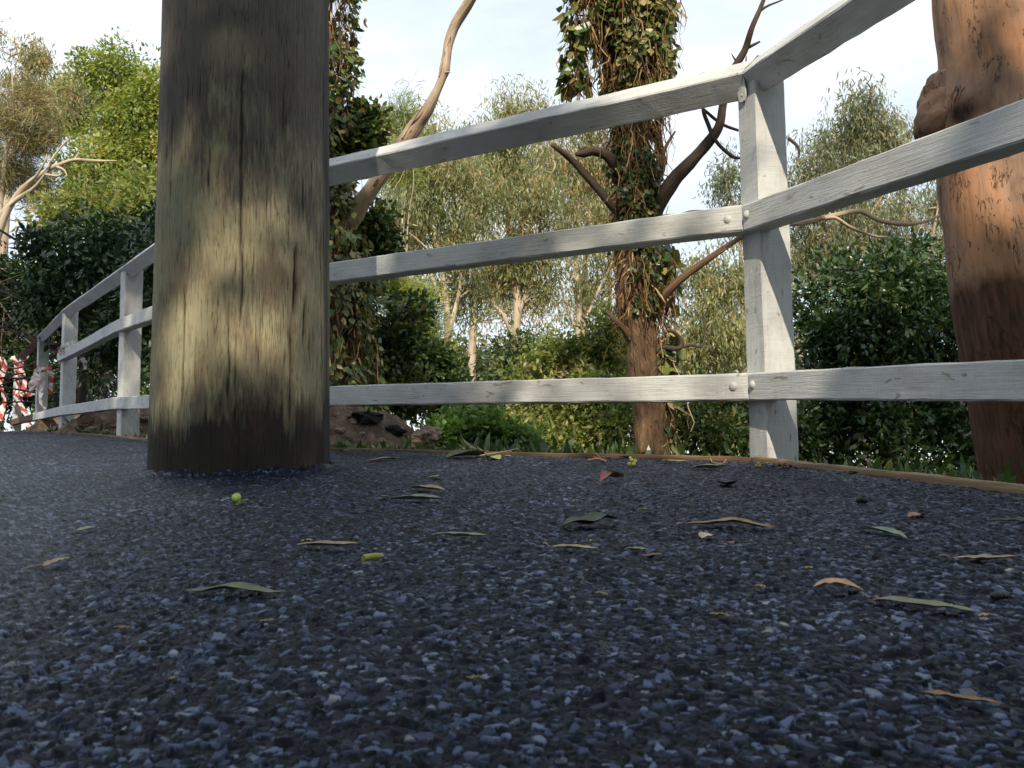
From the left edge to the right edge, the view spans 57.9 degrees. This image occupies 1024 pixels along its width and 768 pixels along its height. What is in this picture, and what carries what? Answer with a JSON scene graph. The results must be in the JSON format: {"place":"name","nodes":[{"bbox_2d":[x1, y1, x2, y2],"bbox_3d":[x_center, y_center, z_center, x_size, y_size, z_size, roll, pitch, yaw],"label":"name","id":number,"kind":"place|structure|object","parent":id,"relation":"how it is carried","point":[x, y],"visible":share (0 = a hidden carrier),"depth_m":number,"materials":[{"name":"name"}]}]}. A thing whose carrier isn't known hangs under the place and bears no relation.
{"place":"outdoors","nodes":[
{"label":"outdoors","id":0,"kind":"place"},
{"bbox_2d":[0,0,957,462],"label":"sky","id":1,"kind":"structure","parent":0,"point":[402,38],"materials":[{"name":"white"}]},
{"bbox_2d":[0,431,1023,767],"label":"pavement","id":2,"kind":"structure","parent":0,"point":[346,659],"depth_m":0.76,"materials":[{"name":"grey asphalt"}]},
{"bbox_2d":[22,556,68,569],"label":"fallen leaf","id":3,"kind":"object","parent":2,"relation":"on","point":[47,562],"visible":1,"depth_m":1.02,"materials":[{"name":"beige plant"}]},
{"bbox_2d":[77,526,94,530],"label":"fallen leaf","id":4,"kind":"object","parent":2,"relation":"on","point":[85,527],"visible":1,"depth_m":1.30,"materials":[{"name":"green plant"}]},
{"bbox_2d":[112,625,129,628],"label":"fallen leaf","id":5,"kind":"object","parent":2,"relation":"on","point":[121,626],"visible":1,"depth_m":0.73,"materials":[{"name":"brown plant"}]},
{"bbox_2d":[183,582,280,592],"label":"fallen leaf","id":6,"kind":"object","parent":2,"relation":"on","point":[246,586],"visible":1,"depth_m":0.86,"materials":[{"name":"plant"}]},
{"bbox_2d":[147,0,329,473],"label":"timber pole","id":7,"kind":"object","parent":2,"relation":"on","point":[240,360],"visible":0.84,"depth_m":2.34,"materials":[{"name":"brown wood"}]},
{"bbox_2d":[231,493,247,503],"bbox_3d":[-0.474,0.199,1.609,0.028,0.018,0.052,0,-5,-12],"label":"fallen fruit","id":8,"kind":"object","parent":2,"relation":"on","point":[236,498],"visible":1,"depth_m":1.61,"materials":[{"name":"green plant"}]},
{"bbox_2d":[256,618,274,622],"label":"fallen leaf","id":9,"kind":"object","parent":2,"relation":"on","point":[264,620],"visible":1,"depth_m":0.74,"materials":[{"name":"plant"}]},
{"bbox_2d":[297,540,360,545],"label":"fallen leaf","id":10,"kind":"object","parent":2,"relation":"on","point":[332,543],"visible":1,"depth_m":1.12,"materials":[{"name":"plant"}]},
{"bbox_2d":[361,553,383,561],"bbox_3d":[-0.153,0.190,1.016,0.026,0.009,0.009,3,-6,-37],"label":"plant stub","id":11,"kind":"object","parent":2,"relation":"on","point":[371,557],"visible":1,"depth_m":1.01,"materials":[{"name":"green plant"}]},
{"bbox_2d":[365,457,401,460],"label":"fallen leaf","id":12,"kind":"object","parent":2,"relation":"on","point":[380,458],"visible":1,"depth_m":2.69,"materials":[{"name":"brown plant"}]},
{"bbox_2d":[390,494,440,498],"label":"fallen leaf","id":13,"kind":"object","parent":2,"relation":"on","point":[420,496],"visible":1,"depth_m":1.61,"materials":[{"name":"green plant"}]},
{"bbox_2d":[411,484,444,489],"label":"fallen leaf","id":14,"kind":"object","parent":2,"relation":"on","point":[429,486],"visible":1,"depth_m":1.78,"materials":[{"name":"beige plant"}]},
{"bbox_2d":[431,531,487,535],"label":"fallen leaf","id":15,"kind":"object","parent":2,"relation":"on","point":[452,533],"visible":1,"depth_m":1.18,"materials":[{"name":"green plant"}]},
{"bbox_2d":[446,449,484,457],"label":"fallen leaf","id":16,"kind":"object","parent":2,"relation":"on","point":[456,452],"visible":0.85,"depth_m":2.78,"materials":[{"name":"green plant"}]},
{"bbox_2d":[466,674,481,678],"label":"fallen leaf","id":17,"kind":"object","parent":2,"relation":"on","point":[474,676],"visible":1,"depth_m":0.59,"materials":[{"name":"plant"}]},
{"bbox_2d":[484,454,500,458],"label":"fallen leaf","id":18,"kind":"object","parent":2,"relation":"on","point":[497,456],"visible":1,"depth_m":2.68,"materials":[{"name":"green plant"}]},
{"bbox_2d":[476,446,517,456],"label":"leaf stalk","id":19,"kind":"object","parent":2,"relation":"on","point":[493,453],"visible":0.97,"depth_m":2.82,"materials":[{"name":"brown plant"}]},
{"bbox_2d":[543,542,597,548],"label":"fallen leaf","id":20,"kind":"object","parent":2,"relation":"on","point":[575,546],"visible":1,"depth_m":1.07,"materials":[{"name":"plant"}]},
{"bbox_2d":[562,512,618,525],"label":"fallen leaf","id":21,"kind":"object","parent":2,"relation":"on","point":[591,517],"visible":1,"depth_m":1.28,"materials":[{"name":"green plant"}]},
{"bbox_2d":[588,453,606,461],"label":"twig","id":22,"kind":"object","parent":2,"relation":"on","point":[595,458],"visible":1,"depth_m":2.53,"materials":[{"name":"brown wood"}]},
{"bbox_2d":[600,471,623,480],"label":"fallen leaf","id":23,"kind":"object","parent":2,"relation":"on","point":[604,475],"visible":1,"depth_m":1.92,"materials":[{"name":"red plant"}]},
{"bbox_2d":[627,456,636,466],"bbox_3d":[0.303,0.195,2.333,0.022,0.026,0.038,-2,-5,14],"label":"seed cluster","id":24,"kind":"object","parent":2,"relation":"on","point":[632,462],"visible":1,"depth_m":2.32,"materials":[{"name":"green plant"}]},
{"bbox_2d":[625,546,647,549],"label":"fallen leaf","id":25,"kind":"object","parent":2,"relation":"on","point":[638,548],"visible":1,"depth_m":1.05,"materials":[{"name":"green plant"}]},
{"bbox_2d":[641,552,664,555],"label":"fallen leaf","id":26,"kind":"object","parent":2,"relation":"on","point":[655,554],"visible":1,"depth_m":1.02,"materials":[{"name":"plant"}]},
{"bbox_2d":[656,460,689,461],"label":"fallen leaf","id":27,"kind":"object","parent":2,"relation":"on","point":[674,460],"visible":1,"depth_m":2.43,"materials":[{"name":"beige plant"}]},
{"bbox_2d":[698,532,715,537],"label":"fallen leaf","id":28,"kind":"object","parent":2,"relation":"on","point":[703,534],"visible":1,"depth_m":1.15,"materials":[{"name":"beige plant"}]},
{"bbox_2d":[691,464,725,467],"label":"fallen leaf","id":29,"kind":"object","parent":2,"relation":"on","point":[708,466],"visible":1,"depth_m":2.20,"materials":[{"name":"green plant"}]},
{"bbox_2d":[710,612,732,615],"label":"fallen leaf","id":30,"kind":"object","parent":2,"relation":"on","point":[719,613],"visible":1,"depth_m":0.74,"materials":[{"name":"plant"}]},
{"bbox_2d":[718,481,736,484],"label":"fallen leaf","id":31,"kind":"object","parent":2,"relation":"on","point":[728,482],"visible":1,"depth_m":1.78,"materials":[{"name":"black plant"}]},
{"bbox_2d":[682,517,776,527],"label":"fallen leaf","id":32,"kind":"object","parent":2,"relation":"on","point":[735,519],"visible":1,"depth_m":1.24,"materials":[{"name":"brown plant"}]},
{"bbox_2d":[813,578,862,589],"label":"fallen leaf","id":33,"kind":"object","parent":2,"relation":"on","point":[837,581],"visible":1,"depth_m":0.84,"materials":[{"name":"brown plant"}]},
{"bbox_2d":[856,493,867,502],"bbox_3d":[0.558,0.183,1.479,0.019,0.016,0.017,-1,-5,0],"label":"bitumen crumb","id":34,"kind":"object","parent":2,"relation":"on","point":[862,498],"visible":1,"depth_m":1.47,"materials":[{"name":"grey asphalt"}]},
{"bbox_2d":[856,526,907,538],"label":"fallen leaf","id":35,"kind":"object","parent":2,"relation":"on","point":[890,530],"visible":1,"depth_m":1.15,"materials":[{"name":"green plant"}]},
{"bbox_2d":[907,512,924,516],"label":"fallen leaf","id":36,"kind":"object","parent":2,"relation":"on","point":[909,514],"visible":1,"depth_m":1.30,"materials":[{"name":"plant"}]},
{"bbox_2d":[859,592,974,610],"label":"fallen leaf","id":37,"kind":"object","parent":2,"relation":"on","point":[922,602],"visible":1,"depth_m":0.77,"materials":[{"name":"green plant"}]},
{"bbox_2d":[920,690,1002,703],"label":"fallen leaf","id":38,"kind":"object","parent":2,"relation":"on","point":[963,697],"visible":1,"depth_m":0.53,"materials":[{"name":"plant"}]},
{"bbox_2d":[939,554,1017,559],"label":"fallen leaf","id":39,"kind":"object","parent":2,"relation":"on","point":[984,557],"visible":1,"depth_m":0.97,"materials":[{"name":"plant"}]},
{"bbox_2d":[978,612,992,615],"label":"fallen leaf","id":40,"kind":"object","parent":2,"relation":"on","point":[981,614],"visible":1,"depth_m":0.73,"materials":[{"name":"yellow plant"}]},
{"bbox_2d":[990,591,1009,599],"bbox_3d":[0.417,0.180,0.790,0.016,0.008,0.010,-1,-5,0],"label":"bitumen crumb","id":41,"kind":"object","parent":2,"relation":"on","point":[999,595],"visible":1,"depth_m":0.79,"materials":[{"name":"grey asphalt"}]},
{"bbox_2d":[984,518,1023,520],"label":"fallen leaf","id":42,"kind":"object","parent":2,"relation":"on","point":[1007,519],"visible":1,"depth_m":1.24,"materials":[{"name":"plant"}]},
{"bbox_3d":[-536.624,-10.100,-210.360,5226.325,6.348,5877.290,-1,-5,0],"label":"terrain","id":43,"kind":"structure","parent":0,"visible":0},
{"bbox_2d":[0,17,95,431],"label":"eucalypt tree","id":44,"kind":"object","parent":43,"relation":"on","point":[40,60],"visible":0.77,"depth_m":15.92,"materials":[{"name":"green plant"}]},
{"bbox_2d":[22,414,80,431],"bbox_3d":[-4.491,0.419,9.414,1.200,0.452,1.000,-1,-5,0],"label":"dirt mound","id":45,"kind":"object","parent":43,"relation":"on","point":[38,425],"visible":0.11,"depth_m":9.09,"materials":[{"name":"brown soil"}]},
{"bbox_2d":[0,69,116,241],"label":"tree","id":46,"kind":"object","parent":43,"relation":"on","point":[37,139],"visible":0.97,"depth_m":13.19,"materials":[{"name":"green plant"}]},
{"bbox_2d":[5,430,147,440],"bbox_3d":[-5.443,0.638,10.341,0.095,0.652,15.698,3,-6,-33],"label":"edging board","id":47,"kind":"object","parent":43,"relation":"on","point":[140,438],"visible":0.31,"depth_m":5.60,"materials":[{"name":"brown wood"}]},
{"bbox_2d":[0,195,155,430],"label":"dense shrub","id":48,"kind":"object","parent":43,"relation":"on","point":[41,294],"visible":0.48,"depth_m":9.69,"materials":[{"name":"green plant"}]},
{"bbox_2d":[8,310,150,416],"bbox_3d":[-7.885,0.513,17.068,4.982,5.299,2.719,-1,-5,0],"label":"sunny shrub","id":49,"kind":"object","parent":43,"relation":"on","point":[145,383],"depth_m":16.79,"materials":[{"name":"green plant"}]},
{"bbox_2d":[10,158,156,398],"bbox_3d":[-4.918,-0.497,11.501,2.336,4.724,1.767,-3,-6,24],"label":"leafy shrub","id":50,"kind":"object","parent":43,"relation":"on","point":[134,187],"visible":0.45,"depth_m":11.40,"materials":[{"name":"green plant"}]},
{"bbox_2d":[25,26,160,391],"bbox_3d":[-7.939,-1.791,19.213,4.497,11.778,3.173,1,-5,-13],"label":"leafy tree","id":51,"kind":"object","parent":43,"relation":"on","point":[126,124],"visible":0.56,"depth_m":19.05,"materials":[{"name":"green plant"}]},
{"bbox_2d":[53,394,148,436],"bbox_3d":[-2.957,0.306,7.212,1.500,0.476,1.000,-1,-5,0],"label":"dirt mound","id":52,"kind":"object","parent":43,"relation":"on","point":[98,418],"visible":0.12,"depth_m":6.93,"materials":[{"name":"brown soil"}]},
{"bbox_2d":[77,418,92,428],"bbox_3d":[-3.180,0.303,6.905,0.118,0.098,0.088,2,-6,-26],"label":"earth clod","id":53,"kind":"object","parent":52,"relation":"on","point":[83,423],"visible":0.89,"depth_m":6.87,"materials":[{"name":"brown soil"}]},
{"bbox_2d":[84,426,96,431],"bbox_3d":[-3.102,0.352,6.825,0.104,0.085,0.090,3,-6,-34],"label":"earth clod","id":54,"kind":"object","parent":52,"relation":"on","point":[90,428],"visible":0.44,"depth_m":6.80,"materials":[{"name":"brown soil"}]},
{"bbox_2d":[106,424,116,428],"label":"earth clod","id":55,"kind":"object","parent":52,"relation":"on","point":[110,426],"visible":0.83,"depth_m":6.83,"materials":[{"name":"brown soil"}]},
{"bbox_2d":[139,414,148,422],"bbox_3d":[-2.765,0.264,6.949,0.137,0.082,0.105,-1,-5,0],"label":"earth clod","id":56,"kind":"object","parent":52,"relation":"on","point":[143,418],"visible":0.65,"depth_m":6.92,"materials":[{"name":"brown soil"}]},
{"bbox_2d":[330,406,412,448],"bbox_3d":[-0.903,0.244,4.352,1.240,0.381,0.900,-1,-5,0],"label":"dirt mound","id":57,"kind":"object","parent":43,"relation":"on","point":[374,433],"visible":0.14,"depth_m":4.15,"materials":[{"name":"brown soil"}]},
{"bbox_2d":[334,426,345,432],"bbox_3d":[-0.760,0.202,4.080,0.054,0.032,0.040,-1,-5,0],"label":"earth clod","id":58,"kind":"object","parent":57,"relation":"on","point":[339,429],"visible":1,"depth_m":4.07,"materials":[{"name":"brown soil"}]},
{"bbox_2d":[342,436,352,442],"bbox_3d":[-0.720,0.243,4.050,0.054,0.035,0.033,-1,-5,0],"label":"earth clod","id":59,"kind":"object","parent":57,"relation":"on","point":[348,438],"visible":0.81,"depth_m":4.04,"materials":[{"name":"brown soil"}]},
{"bbox_2d":[349,418,356,424],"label":"rock","id":60,"kind":"object","parent":57,"relation":"on","point":[353,421],"visible":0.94,"depth_m":4.15,"materials":[{"name":"stone"}]},
{"bbox_2d":[347,411,383,423],"bbox_3d":[-0.662,0.152,4.183,0.176,0.064,0.102,-1,-5,0],"label":"bitumen slab","id":61,"kind":"object","parent":57,"relation":"on","point":[366,417],"depth_m":4.16,"materials":[{"name":"black asphalt"}]},
{"bbox_2d":[376,438,385,443],"bbox_3d":[-0.581,0.253,4.106,0.047,0.031,0.031,1,-5,-20],"label":"earth clod","id":62,"kind":"object","parent":57,"relation":"on","point":[380,440],"visible":0.62,"depth_m":4.10,"materials":[{"name":"brown soil"}]},
{"bbox_2d":[385,425,406,436],"bbox_3d":[-0.543,0.213,4.200,0.138,0.056,0.074,-1,-5,0],"label":"bitumen chunk","id":63,"kind":"object","parent":57,"relation":"on","point":[397,430],"visible":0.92,"depth_m":4.17,"materials":[{"name":"black asphalt"}]},
{"bbox_2d":[403,430,412,438],"bbox_3d":[-0.483,0.234,4.232,0.070,0.049,0.067,3,-7,-39],"label":"rock","id":64,"kind":"object","parent":57,"relation":"on","point":[407,433],"visible":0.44,"depth_m":4.21,"materials":[{"name":"brown stone"}]},
{"bbox_2d":[408,425,441,448],"bbox_3d":[-0.368,0.236,4.006,0.132,0.114,0.119,-3,-6,26],"label":"rock","id":65,"kind":"object","parent":57,"relation":"on","point":[429,436],"visible":0.77,"depth_m":3.97,"materials":[{"name":"brown stone"}]},
{"bbox_2d":[341,196,414,338],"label":"vine thicket","id":66,"kind":"object","parent":43,"relation":"on","point":[381,232],"visible":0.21,"depth_m":6.24,"materials":[{"name":"green plant"}]},
{"bbox_2d":[329,0,475,413],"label":"vine covered tree","id":67,"kind":"object","parent":43,"relation":"on","point":[356,124],"visible":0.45,"depth_m":5.89,"materials":[{"name":"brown plant"}]},
{"bbox_2d":[343,283,475,425],"bbox_3d":[-0.813,0.137,6.549,1.324,1.737,0.937,1,-5,-17],"label":"trailing shrub","id":68,"kind":"object","parent":43,"relation":"on","point":[410,356],"visible":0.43,"depth_m":6.53,"materials":[{"name":"green plant"}]},
{"bbox_2d":[373,71,463,422],"bbox_3d":[-0.995,-0.836,9.186,1.271,4.906,1.216,3,-6,-34],"label":"tree","id":69,"kind":"object","parent":43,"relation":"on","point":[403,112],"visible":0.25,"depth_m":9.27,"materials":[{"name":"plant"}]},
{"bbox_2d":[391,330,491,426],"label":"bush","id":70,"kind":"object","parent":43,"relation":"on","point":[459,357],"visible":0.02,"depth_m":22.61,"materials":[{"name":"green plant"}]},
{"bbox_2d":[374,95,518,349],"bbox_3d":[-1.147,-0.789,13.904,2.544,7.246,1.666,3,-6,-33],"label":"eucalypt tree","id":71,"kind":"object","parent":43,"relation":"on","point":[421,208],"visible":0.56,"depth_m":13.96,"materials":[{"name":"green plant"}]},
{"bbox_2d":[412,404,549,449],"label":"weed clump","id":72,"kind":"object","parent":43,"relation":"on","point":[455,422],"visible":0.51,"depth_m":4.26,"materials":[{"name":"green plant"}]},
{"bbox_2d":[380,110,612,379],"bbox_3d":[0.044,-0.890,20.647,6.472,10.806,2.522,-1,-5,0],"label":"eucalypt tree","id":73,"kind":"object","parent":43,"relation":"on","point":[472,348],"visible":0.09,"depth_m":20.91,"materials":[{"name":"green plant"}]},
{"bbox_2d":[442,321,562,380],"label":"bush","id":74,"kind":"object","parent":43,"relation":"on","point":[483,368],"visible":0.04,"depth_m":24.01,"materials":[{"name":"green plant"}]},
{"bbox_2d":[465,319,551,418],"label":"dark shrub","id":75,"kind":"object","parent":43,"relation":"on","point":[491,376],"visible":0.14,"depth_m":7.91,"materials":[{"name":"green plant"}]},
{"bbox_2d":[10,0,1023,460],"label":"post and rail fence","id":76,"kind":"object","parent":43,"relation":"on","point":[772,384],"visible":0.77,"depth_m":2.57,"materials":[{"name":"white paint"}]},
{"bbox_2d":[0,357,6,420],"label":"barrier tape","id":77,"kind":"object","parent":76,"relation":"attached to","point":[3,405],"visible":0.77,"depth_m":12.00,"materials":[{"name":"red plastic"}]},
{"bbox_2d":[11,355,34,427],"bbox_3d":[-6.346,0.125,11.974,0.410,1.038,0.200,-5,-7,43],"label":"barrier tape","id":78,"kind":"object","parent":76,"relation":"attached to","point":[23,384],"visible":0.72,"depth_m":11.87,"materials":[{"name":"plastic"}]},
{"bbox_2d":[28,370,45,410],"bbox_3d":[-4.874,0.179,9.523,0.225,0.660,0.084,-2,-5,15],"label":"plastic strip","id":79,"kind":"object","parent":76,"relation":"hanging from","point":[37,379],"visible":0.61,"depth_m":9.54,"materials":[{"name":"white plastic"}]},
{"bbox_2d":[35,365,54,393],"bbox_3d":[-4.834,-0.044,9.575,0.229,0.312,0.077,-1,-5,0],"label":"barrier tape","id":80,"kind":"object","parent":76,"relation":"attached to","point":[49,369],"visible":1,"depth_m":9.56,"materials":[{"name":"plastic"}]},
{"bbox_2d":[57,340,86,369],"bbox_3d":[-3.554,-0.240,7.482,0.267,0.256,0.088,-1,-5,0],"label":"barrier tape","id":81,"kind":"object","parent":76,"relation":"attached to","point":[62,348],"visible":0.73,"depth_m":7.47,"materials":[{"name":"white plastic"}]},
{"bbox_2d":[456,71,585,355],"bbox_3d":[0.205,-1.016,14.966,2.260,8.231,2.135,-1,-5,0],"label":"eucalypt tree","id":82,"kind":"object","parent":43,"relation":"on","point":[536,201],"visible":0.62,"depth_m":14.85,"materials":[{"name":"green plant"}]},
{"bbox_2d":[23,418,1020,483],"bbox_3d":[-8.204,1.963,16.562,35.057,2.488,9.106,-6,-7,44],"label":"ground cover","id":83,"kind":"object","parent":43,"relation":"on","point":[966,471],"depth_m":3.42,"materials":[{"name":"green plant"}]},
{"bbox_2d":[330,448,752,461],"bbox_3d":[-0.267,0.259,3.109,2.230,0.161,0.030,-4,-6,35],"label":"edging board","id":84,"kind":"object","parent":43,"relation":"on","point":[706,458],"visible":0.25,"depth_m":2.75,"materials":[{"name":"brown wood"}]},
{"bbox_2d":[532,92,615,372],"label":"eucalypt tree","id":85,"kind":"object","parent":43,"relation":"on","point":[584,299],"visible":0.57,"depth_m":15.95,"materials":[{"name":"green plant"}]},
{"bbox_2d":[494,296,665,452],"bbox_3d":[0.451,0.217,6.574,1.210,1.750,1.446,-1,-5,0],"label":"sunlit shrub","id":86,"kind":"object","parent":43,"relation":"on","point":[585,426],"visible":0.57,"depth_m":6.51,"materials":[{"name":"green plant"}]},
{"bbox_2d":[609,310,734,452],"bbox_3d":[3.913,1.413,20.925,4.914,6.433,2.948,-1,-5,0],"label":"bush","id":87,"kind":"object","parent":43,"relation":"on","point":[681,365],"depth_m":20.96,"materials":[{"name":"green plant"}]},
{"bbox_2d":[658,237,746,374],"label":"eucalypt tree","id":88,"kind":"object","parent":43,"relation":"on","point":[719,293],"visible":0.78,"depth_m":10.81,"materials":[{"name":"green plant"}]},
{"bbox_2d":[632,355,833,462],"bbox_3d":[1.605,0.431,6.524,1.490,1.377,0.939,3,-6,-36],"label":"shrub","id":89,"kind":"object","parent":43,"relation":"on","point":[722,428],"visible":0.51,"depth_m":6.30,"materials":[{"name":"green plant"}]},
{"bbox_2d":[551,0,939,454],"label":"vine wrapped tree","id":90,"kind":"object","parent":43,"relation":"on","point":[630,43],"visible":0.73,"depth_m":4.90,"materials":[{"name":"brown plant"}]},
{"bbox_2d":[692,137,803,372],"bbox_3d":[3.247,-0.397,12.356,1.527,5.960,1.286,-1,-5,0],"label":"eucalypt tree","id":91,"kind":"object","parent":43,"relation":"on","point":[724,183],"visible":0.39,"depth_m":12.46,"materials":[{"name":"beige plant"}]},
{"bbox_2d":[719,300,854,403],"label":"bush","id":92,"kind":"object","parent":43,"relation":"on","point":[798,350],"visible":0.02,"depth_m":19.92,"materials":[{"name":"green plant"}]},
{"bbox_2d":[786,67,943,467],"bbox_3d":[5.207,-0.787,12.956,3.182,7.308,1.610,0,-5,-7],"label":"eucalypt tree","id":93,"kind":"object","parent":43,"relation":"on","point":[862,139],"visible":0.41,"depth_m":12.87,"materials":[{"name":"green plant"}]},
{"bbox_2d":[787,111,944,467],"bbox_3d":[7.621,-0.603,19.755,4.982,10.429,2.572,-1,-5,0],"label":"eucalypt tree","id":94,"kind":"object","parent":43,"relation":"on","point":[861,205],"visible":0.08,"depth_m":19.84,"materials":[{"name":"green plant"}]},
{"bbox_2d":[791,226,976,475],"bbox_3d":[3.278,0.052,7.089,3.139,2.718,1.546,1,-5,-14],"label":"dense shrub","id":95,"kind":"object","parent":43,"relation":"on","point":[892,309],"visible":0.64,"depth_m":6.82,"materials":[{"name":"green plant"}]},
{"bbox_2d":[753,456,1023,493],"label":"edging board","id":96,"kind":"object","parent":43,"relation":"on","point":[986,485],"visible":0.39,"depth_m":1.84,"materials":[{"name":"brown wood"}]},
{"bbox_2d":[913,0,1023,483],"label":"gum tree","id":97,"kind":"object","parent":43,"relation":"on","point":[979,44],"visible":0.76,"depth_m":3.18,"materials":[{"name":"brown plant"}]}
]}

